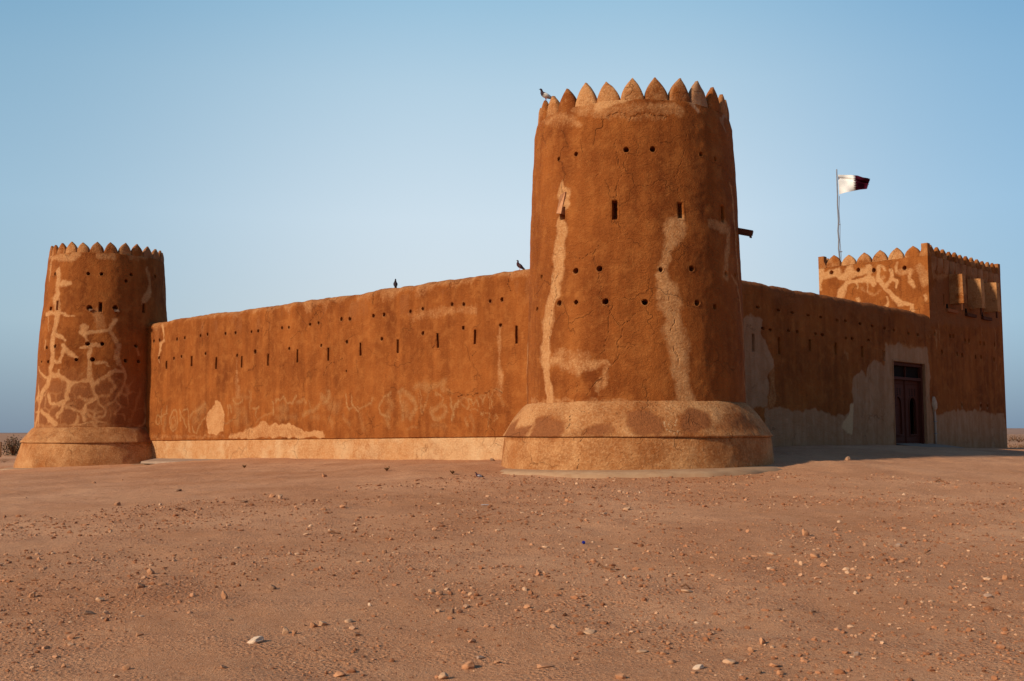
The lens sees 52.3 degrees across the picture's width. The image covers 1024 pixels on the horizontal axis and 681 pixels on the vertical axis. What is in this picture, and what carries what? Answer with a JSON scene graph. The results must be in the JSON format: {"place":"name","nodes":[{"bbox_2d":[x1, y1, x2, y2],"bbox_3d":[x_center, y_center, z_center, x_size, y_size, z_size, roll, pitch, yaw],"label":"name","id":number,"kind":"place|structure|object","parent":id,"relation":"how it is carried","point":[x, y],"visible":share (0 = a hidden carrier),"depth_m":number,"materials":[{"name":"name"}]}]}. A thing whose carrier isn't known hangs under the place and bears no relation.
{"place":"outdoors","nodes":[
{"label":"outdoors","id":0,"kind":"place"},
{"bbox_2d":[0,434,1023,680],"bbox_3d":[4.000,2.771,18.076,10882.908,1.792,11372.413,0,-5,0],"label":"ground","id":1,"kind":"structure","parent":0,"point":[184,646],"depth_m":10.91,"materials":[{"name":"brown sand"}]},
{"bbox_2d":[1,434,21,455],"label":"shrub","id":2,"kind":"object","parent":1,"relation":"on","point":[12,447],"visible":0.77,"depth_m":69.91,"materials":[{"name":"plant"}]},
{"bbox_2d":[0,463,149,469],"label":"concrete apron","id":3,"kind":"object","parent":1,"relation":"on","point":[9,468],"visible":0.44,"depth_m":46.20,"materials":[{"name":"beige concrete"}]},
{"bbox_2d":[83,610,94,614],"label":"stone","id":4,"kind":"object","parent":1,"relation":"on","point":[86,612],"visible":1,"depth_m":8.85,"materials":[{"name":"stone"}]},
{"bbox_2d":[13,242,166,467],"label":"round tower","id":5,"kind":"structure","parent":1,"relation":"on","point":[102,309],"depth_m":47.00,"materials":[{"name":"paint"}]},
{"bbox_2d":[95,597,104,601],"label":"stone","id":6,"kind":"object","parent":1,"relation":"on","point":[99,599],"visible":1,"depth_m":9.41,"materials":[{"name":"beige stone"}]},
{"bbox_2d":[122,665,129,669],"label":"stone","id":7,"kind":"object","parent":1,"relation":"on","point":[126,667],"visible":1,"depth_m":6.79,"materials":[{"name":"brown stone"}]},
{"bbox_2d":[136,583,143,588],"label":"stone","id":8,"kind":"object","parent":1,"relation":"on","point":[139,585],"visible":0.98,"depth_m":10.01,"materials":[{"name":"beige stone"}]},
{"bbox_2d":[147,568,154,573],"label":"stone","id":9,"kind":"object","parent":1,"relation":"on","point":[150,571],"visible":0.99,"depth_m":10.96,"materials":[{"name":"beige stone"}]},
{"bbox_2d":[140,458,220,463],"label":"concrete footing","id":10,"kind":"object","parent":1,"relation":"on","point":[157,460],"visible":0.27,"depth_m":45.65,"materials":[{"name":"beige concrete"}]},
{"bbox_2d":[221,591,227,598],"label":"stone","id":11,"kind":"object","parent":1,"relation":"on","point":[224,595],"visible":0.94,"depth_m":9.31,"materials":[{"name":"beige stone"}]},
{"bbox_2d":[247,636,263,643],"bbox_3d":[-1.867,2.183,7.587,0.126,0.052,0.116,-9,-5,-14],"label":"stone","id":12,"kind":"object","parent":1,"relation":"on","point":[256,639],"visible":0.97,"depth_m":7.56,"materials":[{"name":"white stone"}]},
{"bbox_2d":[268,584,275,589],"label":"stone","id":13,"kind":"object","parent":1,"relation":"on","point":[271,587],"visible":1,"depth_m":9.81,"materials":[{"name":"beige stone"}]},
{"bbox_2d":[282,626,288,633],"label":"stone","id":14,"kind":"object","parent":1,"relation":"on","point":[285,630],"visible":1,"depth_m":7.91,"materials":[{"name":"beige stone"}]},
{"bbox_2d":[309,622,317,627],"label":"stone","id":15,"kind":"object","parent":1,"relation":"on","point":[312,625],"visible":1,"depth_m":8.08,"materials":[{"name":"brown stone"}]},
{"bbox_2d":[319,620,327,625],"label":"stone","id":16,"kind":"object","parent":1,"relation":"on","point":[322,623],"visible":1,"depth_m":8.14,"materials":[{"name":"beige stone"}]},
{"bbox_2d":[146,269,529,459],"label":"rampart wall","id":17,"kind":"structure","parent":1,"relation":"on","point":[434,370],"depth_m":37.90,"materials":[{"name":"paint"}]},
{"bbox_2d":[516,260,524,269],"bbox_3d":[0.296,-2.365,32.992,0.334,0.364,0.158,1,-5,-6],"label":"pigeon","id":18,"kind":"object","parent":17,"relation":"on","point":[519,265],"visible":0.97,"depth_m":32.95,"materials":[{"name":"grey"}]},
{"bbox_2d":[333,671,345,676],"bbox_3d":[-1.111,2.148,6.708,0.084,0.040,0.072,-2,-6,17],"label":"stone","id":19,"kind":"object","parent":1,"relation":"on","point":[338,674],"visible":1,"depth_m":6.69,"materials":[{"name":"beige stone"}]},
{"bbox_2d":[344,619,352,622],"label":"stone","id":20,"kind":"object","parent":1,"relation":"on","point":[348,620],"visible":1,"depth_m":8.25,"materials":[{"name":"beige stone"}]},
{"bbox_2d":[438,672,448,678],"bbox_3d":[-0.437,2.143,6.651,0.065,0.051,0.058,-2,-4,15],"label":"stone","id":21,"kind":"object","parent":1,"relation":"on","point":[443,675],"visible":1,"depth_m":6.64,"materials":[{"name":"beige stone"}]},
{"bbox_2d":[462,661,474,668],"bbox_3d":[-0.291,2.169,6.950,0.090,0.060,0.072,-7,-13,4],"label":"stone","id":22,"kind":"object","parent":1,"relation":"on","point":[469,665],"visible":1,"depth_m":6.93,"materials":[{"name":"brown stone"}]},
{"bbox_2d":[537,663,553,667],"bbox_3d":[0.218,2.127,6.824,0.111,0.024,0.082,0,-3,0],"label":"stone","id":23,"kind":"object","parent":1,"relation":"on","point":[543,665],"visible":1,"depth_m":6.81,"materials":[{"name":"brown stone"}]},
{"bbox_2d":[584,629,594,633],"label":"stone","id":24,"kind":"object","parent":1,"relation":"on","point":[590,631],"visible":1,"depth_m":7.84,"materials":[{"name":"beige stone"}]},
{"bbox_2d":[597,562,614,568],"bbox_3d":[0.974,2.371,10.939,0.058,0.055,0.294,3,-6,-27],"label":"twig","id":25,"kind":"object","parent":1,"relation":"on","point":[600,564],"visible":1,"depth_m":10.98,"materials":[{"name":"brown wood"}]},
{"bbox_2d":[615,673,625,678],"bbox_3d":[0.676,2.089,6.479,0.066,0.041,0.042,-2,-5,17],"label":"stone","id":26,"kind":"object","parent":1,"relation":"on","point":[620,676],"visible":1,"depth_m":6.47,"materials":[{"name":"beige stone"}]},
{"bbox_2d":[501,77,773,469],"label":"round tower","id":27,"kind":"structure","parent":1,"relation":"on","point":[635,352],"depth_m":25.59,"materials":[{"name":"paint"}]},
{"bbox_2d":[539,88,551,100],"bbox_3d":[0.943,-6.562,27.901,0.476,0.329,0.176,2,-5,-17],"label":"pigeon","id":28,"kind":"object","parent":27,"relation":"on","point":[545,95],"visible":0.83,"depth_m":27.84,"materials":[{"name":"grey"}]},
{"bbox_2d":[500,465,782,478],"bbox_3d":[2.777,3.271,25.650,8.505,0.420,4.525,-1,-5,14],"label":"concrete apron","id":29,"kind":"object","parent":1,"relation":"on","point":[704,472],"visible":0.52,"depth_m":23.88,"materials":[{"name":"beige concrete"}]},
{"bbox_2d":[636,649,647,652],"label":"stone","id":30,"kind":"object","parent":1,"relation":"on","point":[641,651],"visible":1,"depth_m":7.23,"materials":[{"name":"beige stone"}]},
{"bbox_2d":[693,664,703,669],"bbox_3d":[1.194,2.098,6.691,0.081,0.034,0.055,-7,-4,-17],"label":"stone","id":31,"kind":"object","parent":1,"relation":"on","point":[698,666],"visible":0.94,"depth_m":6.68,"materials":[{"name":"white stone"}]},
{"bbox_2d":[722,659,735,663],"bbox_3d":[1.423,2.107,6.844,0.089,0.030,0.064,-9,-3,13],"label":"stone","id":32,"kind":"object","parent":1,"relation":"on","point":[729,661],"visible":1,"depth_m":6.83,"materials":[{"name":"beige stone"}]},
{"bbox_2d":[759,637,765,644],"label":"stone","id":33,"kind":"object","parent":1,"relation":"on","point":[762,641],"visible":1,"depth_m":7.34,"materials":[{"name":"brown stone"}]},
{"bbox_2d":[769,663,779,666],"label":"stone","id":34,"kind":"object","parent":1,"relation":"on","point":[773,664],"visible":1,"depth_m":6.74,"materials":[{"name":"beige stone"}]},
{"bbox_2d":[802,528,808,535],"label":"stone","id":35,"kind":"object","parent":1,"relation":"on","point":[805,532],"visible":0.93,"depth_m":13.55,"materials":[{"name":"beige stone"}]},
{"bbox_2d":[810,554,819,557],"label":"stone","id":36,"kind":"object","parent":1,"relation":"on","point":[814,555],"visible":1,"depth_m":11.50,"materials":[{"name":"beige stone"}]},
{"bbox_2d":[742,280,933,446],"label":"gate wall","id":37,"kind":"structure","parent":1,"relation":"on","point":[823,370],"depth_m":37.94,"materials":[{"name":"paint"}]},
{"bbox_2d":[894,380,905,442],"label":"door leaf","id":38,"kind":"structure","parent":37,"relation":"in","point":[899,386],"depth_m":41.95,"materials":[{"name":"red wood"}]},
{"bbox_2d":[894,365,917,377],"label":"transom window","id":39,"kind":"structure","parent":37,"relation":"in","point":[912,372],"depth_m":42.63,"materials":[{"name":"black glass"}]},
{"bbox_2d":[906,381,919,442],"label":"door leaf","id":40,"kind":"structure","parent":37,"relation":"in","point":[912,392],"depth_m":42.83,"materials":[{"name":"red wood"}]},
{"bbox_2d":[818,243,1007,447],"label":"square tower","id":41,"kind":"structure","parent":1,"relation":"on","point":[954,298],"depth_m":46.01,"materials":[{"name":"paint"}]},
{"bbox_2d":[836,169,841,258],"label":"flag pole","id":42,"kind":"object","parent":41,"relation":"on","point":[838,216],"visible":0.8,"depth_m":48.92,"materials":[{"name":"grey metal"}]},
{"bbox_2d":[838,175,869,193],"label":"flag","id":43,"kind":"object","parent":42,"relation":"attached to","point":[847,183],"visible":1,"depth_m":49.00,"materials":[{"name":"white fabric"}]},
{"bbox_2d":[896,443,962,447],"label":"ramp","id":44,"kind":"structure","parent":1,"relation":"on","point":[925,445],"depth_m":41.94,"materials":[{"name":"grey concrete"}]},
{"bbox_2d":[983,593,992,597],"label":"stone","id":45,"kind":"object","parent":1,"relation":"on","point":[987,595],"visible":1,"depth_m":9.28,"materials":[{"name":"beige stone"}]},
{"bbox_2d":[0,428,1023,433],"bbox_3d":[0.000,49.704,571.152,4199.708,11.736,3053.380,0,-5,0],"label":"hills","id":46,"kind":"structure","parent":0,"point":[1015,430],"depth_m":1398.02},
{"bbox_2d":[0,0,1023,432],"label":"sky","id":47,"kind":"structure","parent":0,"point":[272,152],"materials":[{"name":"blue"}]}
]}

